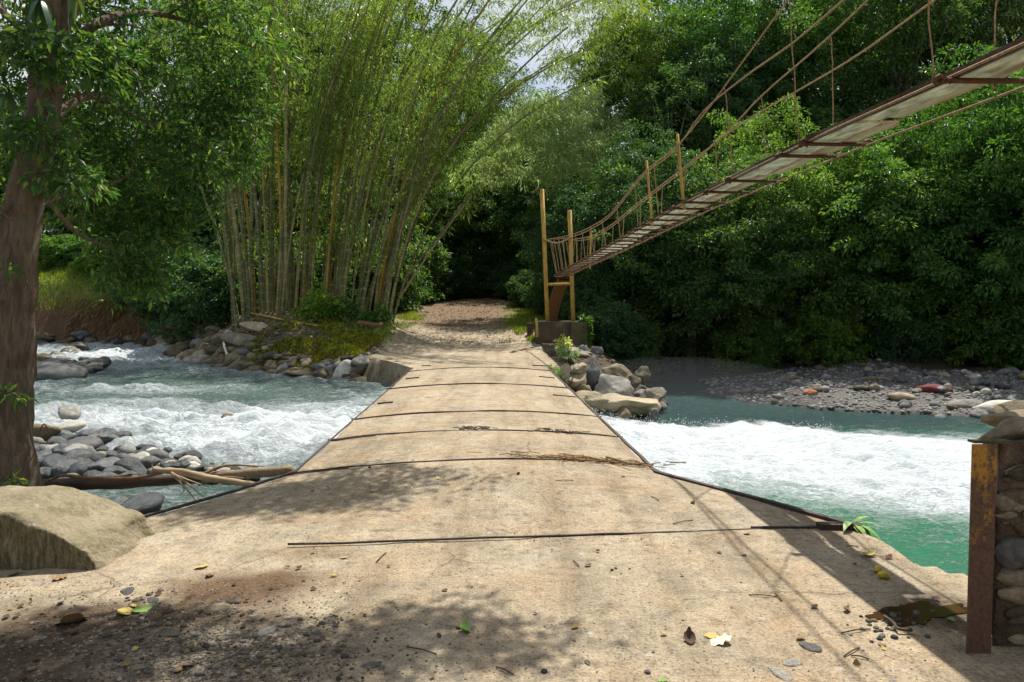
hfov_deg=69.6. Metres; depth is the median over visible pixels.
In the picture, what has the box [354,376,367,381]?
riprap stone
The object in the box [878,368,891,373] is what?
river stone
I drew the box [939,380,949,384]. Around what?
river stone
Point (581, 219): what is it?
broadleaf tree
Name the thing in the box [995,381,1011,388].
river stone
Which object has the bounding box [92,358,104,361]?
river stone
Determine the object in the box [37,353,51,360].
river stone
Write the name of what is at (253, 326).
boulder
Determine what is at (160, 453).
cobble
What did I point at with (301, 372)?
boulder
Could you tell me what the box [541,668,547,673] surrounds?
pebble
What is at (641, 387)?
bank rock
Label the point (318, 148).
bamboo clump
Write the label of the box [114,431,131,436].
cobble
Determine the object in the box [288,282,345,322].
shrub
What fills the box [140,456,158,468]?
cobble
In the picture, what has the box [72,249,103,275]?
shrub
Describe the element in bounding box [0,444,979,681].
grit
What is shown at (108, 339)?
riprap stone
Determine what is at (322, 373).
riprap stone
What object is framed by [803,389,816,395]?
boulder
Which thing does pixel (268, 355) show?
riprap stone
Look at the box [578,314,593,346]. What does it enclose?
creeper
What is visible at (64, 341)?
riprap stone
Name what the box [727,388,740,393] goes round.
river stone
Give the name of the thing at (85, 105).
forest tree
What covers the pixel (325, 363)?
riprap stone
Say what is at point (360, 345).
ground cover
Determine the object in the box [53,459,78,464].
cobble
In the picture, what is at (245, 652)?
pebble
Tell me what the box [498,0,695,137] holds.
tree
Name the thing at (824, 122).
forest tree
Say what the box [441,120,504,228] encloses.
forest tree
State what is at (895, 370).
river stone
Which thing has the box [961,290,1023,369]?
shrub
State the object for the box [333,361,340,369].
boulder
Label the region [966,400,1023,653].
stone pillar
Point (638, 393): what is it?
bank rock
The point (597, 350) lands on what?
bank rock
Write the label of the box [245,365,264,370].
riprap stone
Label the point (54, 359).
river stone
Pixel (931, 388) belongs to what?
boulder
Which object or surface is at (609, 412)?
bank rock
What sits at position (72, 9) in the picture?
epiphyte
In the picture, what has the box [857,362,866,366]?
river stone
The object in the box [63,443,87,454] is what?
cobble
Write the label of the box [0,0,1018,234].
sky
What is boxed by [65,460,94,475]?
cobble
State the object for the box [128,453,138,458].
cobble
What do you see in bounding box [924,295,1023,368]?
shrub
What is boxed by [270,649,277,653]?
pebble
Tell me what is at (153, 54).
forest tree
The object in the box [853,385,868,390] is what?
boulder
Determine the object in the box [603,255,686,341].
shrub
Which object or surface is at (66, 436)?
cobble
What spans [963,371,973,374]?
river stone
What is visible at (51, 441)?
cobble
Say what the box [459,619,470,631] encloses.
fallen leaf
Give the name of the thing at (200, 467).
cobble
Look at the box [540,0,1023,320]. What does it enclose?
suspension footbridge
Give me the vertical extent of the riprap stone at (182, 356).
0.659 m
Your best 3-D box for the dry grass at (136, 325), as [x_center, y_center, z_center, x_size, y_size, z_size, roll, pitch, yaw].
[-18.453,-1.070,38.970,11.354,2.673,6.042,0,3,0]
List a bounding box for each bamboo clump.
[81,0,607,328]
[448,82,636,206]
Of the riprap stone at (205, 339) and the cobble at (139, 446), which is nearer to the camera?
the cobble at (139, 446)
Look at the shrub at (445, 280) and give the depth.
46.50 m
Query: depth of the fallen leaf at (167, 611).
3.86 m
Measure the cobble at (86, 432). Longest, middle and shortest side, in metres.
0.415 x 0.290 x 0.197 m
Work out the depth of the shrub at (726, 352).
32.12 m
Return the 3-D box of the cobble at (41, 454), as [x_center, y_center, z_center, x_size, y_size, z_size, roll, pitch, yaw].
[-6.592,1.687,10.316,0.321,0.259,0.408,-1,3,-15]
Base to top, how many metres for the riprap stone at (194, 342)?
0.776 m
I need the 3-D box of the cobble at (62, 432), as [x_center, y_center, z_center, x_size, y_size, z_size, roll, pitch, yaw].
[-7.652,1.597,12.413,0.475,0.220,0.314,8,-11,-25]
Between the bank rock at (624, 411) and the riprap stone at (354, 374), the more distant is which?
the riprap stone at (354, 374)
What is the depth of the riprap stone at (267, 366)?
25.46 m
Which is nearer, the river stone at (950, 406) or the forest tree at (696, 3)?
the river stone at (950, 406)
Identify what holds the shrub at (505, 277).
on the ground at (500, 620)
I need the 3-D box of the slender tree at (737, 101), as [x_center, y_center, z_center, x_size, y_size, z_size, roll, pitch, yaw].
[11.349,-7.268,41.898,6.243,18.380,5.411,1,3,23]
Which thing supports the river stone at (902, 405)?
on the ground at (500, 620)
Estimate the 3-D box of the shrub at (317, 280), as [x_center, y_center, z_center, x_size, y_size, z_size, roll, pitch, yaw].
[-10.386,-2.148,38.220,6.288,6.620,5.895,0,3,-9]
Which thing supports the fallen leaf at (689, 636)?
on the ground at (500, 620)
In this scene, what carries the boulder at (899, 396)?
on the gravel
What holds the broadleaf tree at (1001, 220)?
on the ground at (500, 620)
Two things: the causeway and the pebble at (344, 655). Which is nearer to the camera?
the pebble at (344, 655)
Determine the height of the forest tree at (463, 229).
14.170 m
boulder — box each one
[0,485,155,570]
[33,423,61,440]
[36,361,88,380]
[40,453,66,467]
[55,420,86,432]
[58,405,81,419]
[60,346,75,349]
[63,448,99,461]
[65,436,103,448]
[67,342,88,350]
[88,457,119,470]
[102,428,116,433]
[112,495,128,504]
[114,457,146,475]
[121,492,164,514]
[175,351,188,357]
[183,354,208,363]
[215,333,255,346]
[221,413,232,417]
[239,321,267,331]
[283,369,313,375]
[310,363,325,371]
[324,364,333,371]
[333,359,351,377]
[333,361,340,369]
[562,369,568,380]
[568,372,586,387]
[570,362,586,373]
[576,390,608,406]
[586,355,602,390]
[592,393,661,415]
[593,374,633,395]
[603,363,631,377]
[626,375,641,386]
[635,366,650,384]
[640,387,666,401]
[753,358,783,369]
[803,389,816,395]
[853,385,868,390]
[862,376,893,380]
[887,392,915,399]
[916,384,952,392]
[946,399,982,407]
[977,400,1010,413]
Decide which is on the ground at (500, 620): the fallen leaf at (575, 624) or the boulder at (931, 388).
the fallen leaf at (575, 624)
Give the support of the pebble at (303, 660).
on the ground at (500, 620)
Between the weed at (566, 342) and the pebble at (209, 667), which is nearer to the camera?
the pebble at (209, 667)
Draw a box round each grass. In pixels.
[35,263,156,325]
[63,296,208,341]
[281,307,544,343]
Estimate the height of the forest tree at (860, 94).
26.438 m
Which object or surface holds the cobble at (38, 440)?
on the water
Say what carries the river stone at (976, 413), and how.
on the ground at (500, 620)
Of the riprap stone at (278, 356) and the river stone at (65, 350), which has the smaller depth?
the riprap stone at (278, 356)
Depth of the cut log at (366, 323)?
30.13 m
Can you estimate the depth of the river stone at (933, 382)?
25.48 m
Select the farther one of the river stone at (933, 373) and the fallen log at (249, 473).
the river stone at (933, 373)
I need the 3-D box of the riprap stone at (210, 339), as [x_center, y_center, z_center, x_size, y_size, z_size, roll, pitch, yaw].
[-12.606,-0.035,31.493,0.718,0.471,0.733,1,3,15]
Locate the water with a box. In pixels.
[33,342,993,575]
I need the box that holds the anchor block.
[535,321,586,345]
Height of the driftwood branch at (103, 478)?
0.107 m
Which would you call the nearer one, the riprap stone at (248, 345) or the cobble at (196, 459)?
the cobble at (196, 459)
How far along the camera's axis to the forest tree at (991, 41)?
40.89 m
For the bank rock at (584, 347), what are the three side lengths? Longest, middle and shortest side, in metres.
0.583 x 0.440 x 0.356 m
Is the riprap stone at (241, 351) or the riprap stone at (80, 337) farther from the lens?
the riprap stone at (80, 337)
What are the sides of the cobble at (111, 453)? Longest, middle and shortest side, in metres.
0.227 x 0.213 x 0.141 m
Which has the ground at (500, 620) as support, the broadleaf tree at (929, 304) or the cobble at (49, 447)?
the broadleaf tree at (929, 304)
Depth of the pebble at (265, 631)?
3.62 m
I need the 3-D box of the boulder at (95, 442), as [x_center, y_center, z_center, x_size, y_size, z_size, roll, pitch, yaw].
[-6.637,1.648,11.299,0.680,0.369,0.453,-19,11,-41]
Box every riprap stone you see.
[36,333,53,341]
[44,332,56,336]
[56,339,72,343]
[66,337,76,341]
[70,330,93,338]
[77,335,84,341]
[82,337,93,342]
[104,337,115,342]
[109,337,124,344]
[125,335,133,341]
[141,333,152,342]
[148,339,156,346]
[166,345,179,356]
[178,342,190,350]
[179,354,187,360]
[187,348,198,355]
[190,338,201,348]
[193,349,203,354]
[194,330,202,337]
[195,342,211,349]
[196,358,208,364]
[198,328,216,337]
[202,336,209,343]
[202,347,209,355]
[205,324,221,330]
[207,335,214,343]
[208,347,218,353]
[208,353,219,363]
[211,340,219,345]
[213,354,224,360]
[214,362,223,366]
[217,346,226,353]
[222,329,232,333]
[223,360,234,366]
[224,351,241,362]
[226,346,235,352]
[226,360,255,369]
[232,347,248,355]
[233,366,243,370]
[240,355,252,360]
[244,341,257,349]
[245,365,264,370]
[247,352,255,358]
[253,343,265,348]
[261,351,278,360]
[263,363,277,370]
[264,369,276,373]
[274,354,282,359]
[276,363,289,373]
[281,351,291,355]
[281,356,291,359]
[289,367,303,370]
[296,354,313,360]
[300,358,314,362]
[301,361,308,367]
[313,368,327,378]
[321,359,332,365]
[340,355,353,361]
[350,372,360,377]
[351,355,370,367]
[353,366,365,374]
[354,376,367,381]
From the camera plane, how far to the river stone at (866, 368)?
28.09 m
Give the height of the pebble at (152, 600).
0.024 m
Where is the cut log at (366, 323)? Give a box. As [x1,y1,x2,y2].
[357,321,382,327]
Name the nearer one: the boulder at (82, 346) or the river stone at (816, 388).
the river stone at (816, 388)
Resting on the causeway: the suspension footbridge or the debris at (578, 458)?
the debris at (578, 458)
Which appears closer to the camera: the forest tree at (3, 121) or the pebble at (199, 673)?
the pebble at (199, 673)
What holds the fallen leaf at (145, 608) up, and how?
on the ground at (500, 620)
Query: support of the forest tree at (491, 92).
on the ground at (500, 620)
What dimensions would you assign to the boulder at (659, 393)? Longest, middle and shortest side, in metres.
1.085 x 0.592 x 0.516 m
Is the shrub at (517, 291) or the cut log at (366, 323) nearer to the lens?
the cut log at (366, 323)
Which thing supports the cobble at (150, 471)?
on the water
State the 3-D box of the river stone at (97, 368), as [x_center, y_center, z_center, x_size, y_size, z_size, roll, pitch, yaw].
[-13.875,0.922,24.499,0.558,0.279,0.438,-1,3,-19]
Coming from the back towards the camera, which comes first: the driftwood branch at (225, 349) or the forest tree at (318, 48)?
the forest tree at (318, 48)
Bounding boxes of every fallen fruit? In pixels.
[874,565,881,572]
[877,571,889,578]
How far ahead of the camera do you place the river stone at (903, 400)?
23.06 m
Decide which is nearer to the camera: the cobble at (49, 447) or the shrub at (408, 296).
the cobble at (49, 447)
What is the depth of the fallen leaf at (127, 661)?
3.31 m
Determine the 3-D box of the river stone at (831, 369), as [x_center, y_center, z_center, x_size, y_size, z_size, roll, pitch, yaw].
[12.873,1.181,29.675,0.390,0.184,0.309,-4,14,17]
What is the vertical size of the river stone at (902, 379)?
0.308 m
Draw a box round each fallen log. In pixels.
[43,475,201,489]
[180,464,293,484]
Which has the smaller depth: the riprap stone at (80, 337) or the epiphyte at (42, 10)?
the epiphyte at (42, 10)
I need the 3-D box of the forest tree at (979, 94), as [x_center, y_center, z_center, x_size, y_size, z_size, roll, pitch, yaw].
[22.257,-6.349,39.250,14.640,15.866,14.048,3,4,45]
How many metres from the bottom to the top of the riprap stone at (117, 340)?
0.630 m
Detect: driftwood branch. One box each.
[47,473,162,481]
[151,457,254,499]
[223,341,227,353]
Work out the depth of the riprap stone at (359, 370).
22.88 m
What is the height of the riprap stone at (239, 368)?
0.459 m
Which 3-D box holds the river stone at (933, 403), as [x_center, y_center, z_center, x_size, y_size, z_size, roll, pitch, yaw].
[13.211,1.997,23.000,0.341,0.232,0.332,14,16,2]
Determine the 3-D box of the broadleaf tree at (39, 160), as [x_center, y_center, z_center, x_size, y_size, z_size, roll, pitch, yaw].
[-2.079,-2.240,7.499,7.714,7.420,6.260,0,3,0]
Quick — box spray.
[591,407,846,435]
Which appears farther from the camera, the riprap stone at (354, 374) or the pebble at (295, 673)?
the riprap stone at (354, 374)
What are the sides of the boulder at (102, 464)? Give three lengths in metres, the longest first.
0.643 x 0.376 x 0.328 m
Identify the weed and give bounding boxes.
[545,363,565,376]
[553,334,572,350]
[554,343,579,361]
[843,516,889,540]
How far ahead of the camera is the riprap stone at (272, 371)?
24.58 m
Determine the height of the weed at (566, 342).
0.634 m
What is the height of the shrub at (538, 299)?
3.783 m
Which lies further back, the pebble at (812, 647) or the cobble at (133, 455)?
the cobble at (133, 455)
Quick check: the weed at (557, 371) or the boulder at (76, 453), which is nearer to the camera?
the boulder at (76, 453)
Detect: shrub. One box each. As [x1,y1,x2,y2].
[38,233,76,269]
[40,234,93,269]
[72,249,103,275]
[82,228,139,266]
[100,239,166,309]
[121,241,225,331]
[144,250,264,343]
[196,245,275,314]
[201,221,277,253]
[235,213,328,246]
[247,239,313,303]
[262,237,365,312]
[287,207,415,259]
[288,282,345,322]
[294,231,404,312]
[325,292,369,322]
[349,242,433,312]
[356,302,393,323]
[377,218,452,303]
[381,266,436,304]
[423,256,454,301]
[438,257,481,300]
[486,259,539,299]
[504,269,541,307]
[521,270,558,308]
[527,274,582,316]
[560,283,639,320]
[560,287,629,333]
[569,299,643,361]
[593,311,668,376]
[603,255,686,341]
[646,305,721,373]
[705,314,790,376]
[776,299,877,367]
[855,300,951,363]
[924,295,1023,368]
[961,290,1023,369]
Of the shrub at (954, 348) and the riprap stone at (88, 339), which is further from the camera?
the riprap stone at (88, 339)
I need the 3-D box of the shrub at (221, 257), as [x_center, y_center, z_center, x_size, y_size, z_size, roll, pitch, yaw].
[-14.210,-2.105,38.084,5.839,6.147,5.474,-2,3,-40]
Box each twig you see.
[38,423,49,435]
[406,646,436,654]
[496,666,513,674]
[606,456,632,464]
[748,594,777,596]
[840,628,870,633]
[843,647,859,656]
[883,614,912,631]
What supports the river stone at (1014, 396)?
on the ground at (500, 620)
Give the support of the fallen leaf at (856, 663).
on the ground at (500, 620)
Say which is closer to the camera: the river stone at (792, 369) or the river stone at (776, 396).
the river stone at (776, 396)
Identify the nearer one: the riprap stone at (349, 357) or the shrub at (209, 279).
the riprap stone at (349, 357)
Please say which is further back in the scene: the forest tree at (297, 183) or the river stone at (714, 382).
the forest tree at (297, 183)
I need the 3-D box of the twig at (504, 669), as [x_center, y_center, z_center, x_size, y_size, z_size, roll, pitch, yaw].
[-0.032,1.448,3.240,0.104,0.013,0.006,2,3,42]
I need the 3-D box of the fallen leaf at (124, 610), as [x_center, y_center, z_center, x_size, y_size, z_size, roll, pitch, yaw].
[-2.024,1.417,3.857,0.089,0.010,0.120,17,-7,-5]
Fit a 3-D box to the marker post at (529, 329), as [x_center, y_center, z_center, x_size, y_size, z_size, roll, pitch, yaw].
[0.727,-0.470,29.709,0.235,0.505,0.400,0,3,0]
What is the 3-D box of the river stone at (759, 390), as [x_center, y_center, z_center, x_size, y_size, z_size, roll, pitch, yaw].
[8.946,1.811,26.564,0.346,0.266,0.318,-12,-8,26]
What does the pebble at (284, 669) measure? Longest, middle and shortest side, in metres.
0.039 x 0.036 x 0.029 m
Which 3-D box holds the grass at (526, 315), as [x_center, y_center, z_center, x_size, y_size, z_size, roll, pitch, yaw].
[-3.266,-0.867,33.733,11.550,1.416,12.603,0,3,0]
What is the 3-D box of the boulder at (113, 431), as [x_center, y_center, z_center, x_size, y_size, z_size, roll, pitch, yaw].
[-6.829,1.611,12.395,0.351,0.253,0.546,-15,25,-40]
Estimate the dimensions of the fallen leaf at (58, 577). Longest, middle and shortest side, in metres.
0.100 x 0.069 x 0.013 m
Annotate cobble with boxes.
[33,437,44,443]
[34,443,45,451]
[37,452,49,456]
[39,448,51,453]
[40,467,51,478]
[45,444,57,449]
[46,437,65,444]
[49,429,73,437]
[51,443,72,454]
[51,461,72,475]
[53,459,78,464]
[60,434,71,439]
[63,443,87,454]
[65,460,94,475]
[72,429,95,438]
[82,469,100,475]
[91,428,103,434]
[94,472,118,476]
[95,445,108,450]
[97,431,118,443]
[97,453,105,458]
[101,465,127,473]
[105,450,117,457]
[113,453,128,458]
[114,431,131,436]
[118,444,135,453]
[118,470,138,475]
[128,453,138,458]
[136,444,146,449]
[137,451,149,459]
[139,444,157,451]
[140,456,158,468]
[147,466,170,474]
[148,448,168,458]
[160,458,178,467]
[163,447,171,452]
[163,461,179,467]
[173,452,182,459]
[178,455,197,462]
[180,461,190,468]
[182,450,202,458]
[186,461,199,470]
[187,457,201,463]
[196,463,209,470]
[230,466,240,469]
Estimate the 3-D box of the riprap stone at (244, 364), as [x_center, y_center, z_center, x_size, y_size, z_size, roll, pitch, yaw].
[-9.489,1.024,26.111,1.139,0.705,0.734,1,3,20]
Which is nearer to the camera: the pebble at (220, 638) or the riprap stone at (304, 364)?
the pebble at (220, 638)
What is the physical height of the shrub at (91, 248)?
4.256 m
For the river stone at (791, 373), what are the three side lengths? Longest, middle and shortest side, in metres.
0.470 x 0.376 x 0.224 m
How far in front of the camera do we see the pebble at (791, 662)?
3.31 m
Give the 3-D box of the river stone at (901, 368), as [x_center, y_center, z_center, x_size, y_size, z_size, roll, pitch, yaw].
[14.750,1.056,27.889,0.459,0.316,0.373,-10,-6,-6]
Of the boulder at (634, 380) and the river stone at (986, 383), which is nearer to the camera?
the boulder at (634, 380)
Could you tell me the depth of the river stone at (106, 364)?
26.18 m
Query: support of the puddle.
on the ground at (500, 620)
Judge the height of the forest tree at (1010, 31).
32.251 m
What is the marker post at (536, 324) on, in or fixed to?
on the ground at (500, 620)
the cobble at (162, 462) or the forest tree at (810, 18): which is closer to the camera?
the cobble at (162, 462)
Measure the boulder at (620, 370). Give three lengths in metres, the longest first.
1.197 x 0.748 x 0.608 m
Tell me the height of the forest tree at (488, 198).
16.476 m
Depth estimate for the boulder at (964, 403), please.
22.56 m
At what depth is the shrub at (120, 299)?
39.19 m
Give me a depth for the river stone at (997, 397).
23.19 m
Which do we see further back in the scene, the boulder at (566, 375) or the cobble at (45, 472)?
the boulder at (566, 375)
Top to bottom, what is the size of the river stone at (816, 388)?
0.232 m
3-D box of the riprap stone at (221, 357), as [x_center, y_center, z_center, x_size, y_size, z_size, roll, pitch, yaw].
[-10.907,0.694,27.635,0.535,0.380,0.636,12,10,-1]
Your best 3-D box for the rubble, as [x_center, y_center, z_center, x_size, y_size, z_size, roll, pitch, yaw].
[-5.132,0.446,26.157,20.204,3.158,8.672,1,3,15]
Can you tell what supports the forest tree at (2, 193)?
on the ground at (500, 620)
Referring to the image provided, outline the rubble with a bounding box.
[214,309,646,393]
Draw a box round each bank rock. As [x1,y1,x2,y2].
[576,351,590,357]
[576,384,591,390]
[579,345,587,350]
[590,346,603,355]
[605,409,614,415]
[615,406,631,418]
[633,389,643,396]
[635,385,646,390]
[647,408,658,421]
[661,401,666,410]
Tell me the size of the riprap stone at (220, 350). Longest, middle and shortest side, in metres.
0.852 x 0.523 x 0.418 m
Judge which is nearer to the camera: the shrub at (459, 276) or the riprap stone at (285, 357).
the riprap stone at (285, 357)
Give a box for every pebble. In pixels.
[26,667,35,671]
[103,632,111,637]
[120,587,133,595]
[132,597,139,601]
[147,597,158,602]
[160,629,181,636]
[191,631,201,636]
[194,670,204,675]
[200,603,231,613]
[205,664,212,669]
[211,658,219,662]
[216,636,223,640]
[229,672,236,677]
[234,599,240,603]
[241,649,249,654]
[256,652,265,657]
[257,626,275,635]
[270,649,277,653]
[281,666,288,673]
[284,615,292,619]
[290,670,298,675]
[299,658,307,663]
[341,653,348,658]
[360,661,380,668]
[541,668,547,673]
[768,666,792,681]
[782,658,801,666]
[799,641,821,652]
[890,634,898,638]
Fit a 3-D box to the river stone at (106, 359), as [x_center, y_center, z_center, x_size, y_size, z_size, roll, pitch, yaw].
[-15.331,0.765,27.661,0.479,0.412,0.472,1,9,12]
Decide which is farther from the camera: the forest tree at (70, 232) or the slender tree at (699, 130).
the forest tree at (70, 232)
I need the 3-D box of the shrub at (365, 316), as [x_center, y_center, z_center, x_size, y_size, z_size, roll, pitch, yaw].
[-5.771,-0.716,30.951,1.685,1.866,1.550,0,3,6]
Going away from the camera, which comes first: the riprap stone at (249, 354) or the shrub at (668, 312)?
the riprap stone at (249, 354)
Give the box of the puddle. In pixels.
[865,601,966,625]
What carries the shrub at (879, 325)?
on the ground at (500, 620)
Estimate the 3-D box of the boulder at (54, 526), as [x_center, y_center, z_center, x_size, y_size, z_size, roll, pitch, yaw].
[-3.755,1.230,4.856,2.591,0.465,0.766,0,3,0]
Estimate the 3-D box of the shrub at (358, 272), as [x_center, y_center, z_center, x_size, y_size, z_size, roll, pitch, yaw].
[-8.567,-2.436,39.444,5.895,6.620,6.288,0,3,6]
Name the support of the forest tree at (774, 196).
on the ground at (500, 620)
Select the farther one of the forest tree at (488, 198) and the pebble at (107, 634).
the forest tree at (488, 198)
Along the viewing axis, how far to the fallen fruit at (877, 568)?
4.45 m
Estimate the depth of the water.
15.65 m
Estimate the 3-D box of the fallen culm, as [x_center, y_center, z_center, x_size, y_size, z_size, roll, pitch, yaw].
[-11.350,-1.010,32.909,1.274,0.567,10.607,-2,3,-38]
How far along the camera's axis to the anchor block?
27.50 m
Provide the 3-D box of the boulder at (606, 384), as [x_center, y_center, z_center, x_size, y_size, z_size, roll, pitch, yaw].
[2.788,1.419,21.090,1.455,1.005,0.651,-4,-12,-25]
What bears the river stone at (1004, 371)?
on the ground at (500, 620)
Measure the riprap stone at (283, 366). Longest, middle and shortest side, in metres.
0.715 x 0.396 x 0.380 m
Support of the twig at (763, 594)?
on the ground at (500, 620)
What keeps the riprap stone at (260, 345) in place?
on the ground at (500, 620)
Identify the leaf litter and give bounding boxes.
[381,296,533,344]
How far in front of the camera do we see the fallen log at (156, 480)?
7.31 m
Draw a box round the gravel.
[699,358,1023,416]
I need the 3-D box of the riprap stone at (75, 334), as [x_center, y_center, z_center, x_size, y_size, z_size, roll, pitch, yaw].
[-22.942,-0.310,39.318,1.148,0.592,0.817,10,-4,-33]
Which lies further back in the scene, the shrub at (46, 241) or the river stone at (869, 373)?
the shrub at (46, 241)
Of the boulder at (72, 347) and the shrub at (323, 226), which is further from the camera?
the shrub at (323, 226)
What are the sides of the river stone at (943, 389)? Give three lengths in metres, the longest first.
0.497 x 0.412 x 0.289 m
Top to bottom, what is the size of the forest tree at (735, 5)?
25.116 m
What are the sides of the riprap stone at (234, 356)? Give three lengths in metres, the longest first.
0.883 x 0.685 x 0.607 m
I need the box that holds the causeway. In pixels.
[132,350,911,562]
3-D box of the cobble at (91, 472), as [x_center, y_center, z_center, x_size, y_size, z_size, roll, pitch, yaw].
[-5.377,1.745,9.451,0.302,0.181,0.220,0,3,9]
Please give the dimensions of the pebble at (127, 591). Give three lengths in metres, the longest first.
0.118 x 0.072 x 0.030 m
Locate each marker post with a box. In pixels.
[527,323,532,335]
[535,318,538,336]
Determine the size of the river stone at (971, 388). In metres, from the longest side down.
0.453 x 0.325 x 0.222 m
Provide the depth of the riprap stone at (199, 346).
30.25 m
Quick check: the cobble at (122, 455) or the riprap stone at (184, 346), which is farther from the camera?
the riprap stone at (184, 346)
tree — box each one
[0,0,307,486]
[0,76,22,169]
[0,111,115,235]
[0,186,4,203]
[43,103,187,249]
[49,97,142,234]
[95,0,236,150]
[101,120,325,251]
[105,108,276,246]
[162,0,346,187]
[185,95,410,246]
[265,0,420,196]
[342,0,475,184]
[364,149,481,269]
[367,131,510,263]
[412,0,538,161]
[418,117,550,291]
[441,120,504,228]
[446,118,587,296]
[475,114,587,228]
[483,137,602,275]
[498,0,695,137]
[510,118,738,320]
[529,141,703,279]
[558,13,658,192]
[575,0,739,191]
[577,146,835,373]
[616,0,774,169]
[621,60,725,174]
[636,0,829,326]
[640,29,753,268]
[671,42,769,318]
[683,9,789,318]
[686,93,930,367]
[698,120,857,334]
[708,0,931,160]
[748,120,1017,353]
[773,0,993,146]
[775,93,969,324]
[776,0,928,95]
[833,0,1023,116]
[851,40,1023,342]
[859,71,1023,338]
[876,65,1023,313]
[908,84,1017,290]
[911,0,1023,105]
[960,0,1019,42]
[970,182,1023,317]
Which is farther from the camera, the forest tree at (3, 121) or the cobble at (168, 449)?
the forest tree at (3, 121)
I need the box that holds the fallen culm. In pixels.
[240,312,316,325]
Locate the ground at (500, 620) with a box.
[0,254,1023,681]
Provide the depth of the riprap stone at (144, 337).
36.97 m
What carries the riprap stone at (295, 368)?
on the ground at (500, 620)
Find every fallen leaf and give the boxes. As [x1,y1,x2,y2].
[19,669,28,678]
[52,574,67,579]
[53,613,88,624]
[117,607,132,614]
[123,657,130,665]
[132,605,151,611]
[162,609,171,613]
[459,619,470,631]
[571,622,578,627]
[657,677,666,681]
[684,627,695,643]
[705,632,718,637]
[710,633,731,645]
[843,605,850,610]
[853,659,860,667]
[860,549,875,554]
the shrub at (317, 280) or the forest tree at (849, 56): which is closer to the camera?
the shrub at (317, 280)
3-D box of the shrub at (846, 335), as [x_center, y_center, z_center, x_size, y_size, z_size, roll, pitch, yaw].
[13.800,0.462,32.483,4.211,4.728,4.491,-2,3,-41]
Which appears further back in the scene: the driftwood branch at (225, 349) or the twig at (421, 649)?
the driftwood branch at (225, 349)
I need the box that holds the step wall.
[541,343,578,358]
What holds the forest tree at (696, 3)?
on the ground at (500, 620)
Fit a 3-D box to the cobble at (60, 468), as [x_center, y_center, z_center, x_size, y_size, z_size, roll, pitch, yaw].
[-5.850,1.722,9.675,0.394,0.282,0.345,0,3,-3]
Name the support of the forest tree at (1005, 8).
on the ground at (500, 620)
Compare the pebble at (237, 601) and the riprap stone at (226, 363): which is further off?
the riprap stone at (226, 363)
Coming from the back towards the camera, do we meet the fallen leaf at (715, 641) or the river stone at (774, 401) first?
the river stone at (774, 401)
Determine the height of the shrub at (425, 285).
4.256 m
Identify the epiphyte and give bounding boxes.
[0,88,31,135]
[24,0,58,49]
[46,107,61,120]
[67,0,87,32]
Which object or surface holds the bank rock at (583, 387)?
on the ground at (500, 620)
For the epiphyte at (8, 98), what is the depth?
6.16 m
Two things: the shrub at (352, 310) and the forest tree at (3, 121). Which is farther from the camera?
the forest tree at (3, 121)
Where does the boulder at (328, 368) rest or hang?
on the ground at (500, 620)
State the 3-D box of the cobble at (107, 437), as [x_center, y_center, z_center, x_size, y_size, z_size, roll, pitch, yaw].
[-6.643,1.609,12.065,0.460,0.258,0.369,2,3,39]
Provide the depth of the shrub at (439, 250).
45.29 m
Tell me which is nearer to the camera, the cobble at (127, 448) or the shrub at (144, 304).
the cobble at (127, 448)
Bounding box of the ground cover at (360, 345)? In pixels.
[209,308,386,368]
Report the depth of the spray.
19.06 m
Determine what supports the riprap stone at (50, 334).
on the ground at (500, 620)
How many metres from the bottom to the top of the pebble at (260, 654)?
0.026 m
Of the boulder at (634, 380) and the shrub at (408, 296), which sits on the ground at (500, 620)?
the shrub at (408, 296)
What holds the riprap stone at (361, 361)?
on the ground at (500, 620)
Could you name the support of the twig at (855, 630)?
on the ground at (500, 620)
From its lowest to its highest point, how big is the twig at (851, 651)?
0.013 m
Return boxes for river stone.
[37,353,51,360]
[47,358,60,361]
[51,352,65,354]
[58,356,68,359]
[60,348,69,351]
[75,362,86,366]
[84,362,103,366]
[86,365,103,372]
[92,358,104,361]
[99,356,111,363]
[103,362,109,367]
[709,380,717,384]
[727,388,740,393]
[755,387,764,393]
[771,399,778,404]
[772,394,783,398]
[786,367,794,371]
[786,372,796,375]
[791,379,801,384]
[813,365,823,369]
[813,386,820,391]
[820,374,830,379]
[820,385,829,391]
[826,368,835,371]
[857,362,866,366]
[863,366,872,371]
[864,371,874,376]
[868,383,879,390]
[878,362,890,367]
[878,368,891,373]
[892,367,898,372]
[896,365,907,371]
[897,376,907,382]
[897,399,911,406]
[899,402,910,408]
[909,366,920,370]
[922,371,932,375]
[925,381,938,384]
[927,371,937,375]
[929,401,940,406]
[935,372,948,375]
[937,386,949,393]
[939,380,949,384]
[946,404,957,409]
[950,369,960,372]
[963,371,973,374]
[967,374,981,379]
[968,385,974,391]
[969,378,980,385]
[969,409,988,417]
[975,385,992,391]
[979,388,991,394]
[981,380,990,385]
[991,394,1004,399]
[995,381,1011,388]
[996,368,1011,374]
[1005,394,1023,399]
[1007,366,1020,374]
[1017,370,1023,379]
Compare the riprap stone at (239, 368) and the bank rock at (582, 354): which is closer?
the bank rock at (582, 354)
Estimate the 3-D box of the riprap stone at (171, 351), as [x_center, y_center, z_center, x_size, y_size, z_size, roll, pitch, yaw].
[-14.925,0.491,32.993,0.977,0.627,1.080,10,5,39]
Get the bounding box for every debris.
[453,426,589,433]
[467,451,686,468]
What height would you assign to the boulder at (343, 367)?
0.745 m
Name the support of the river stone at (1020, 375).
on the ground at (500, 620)

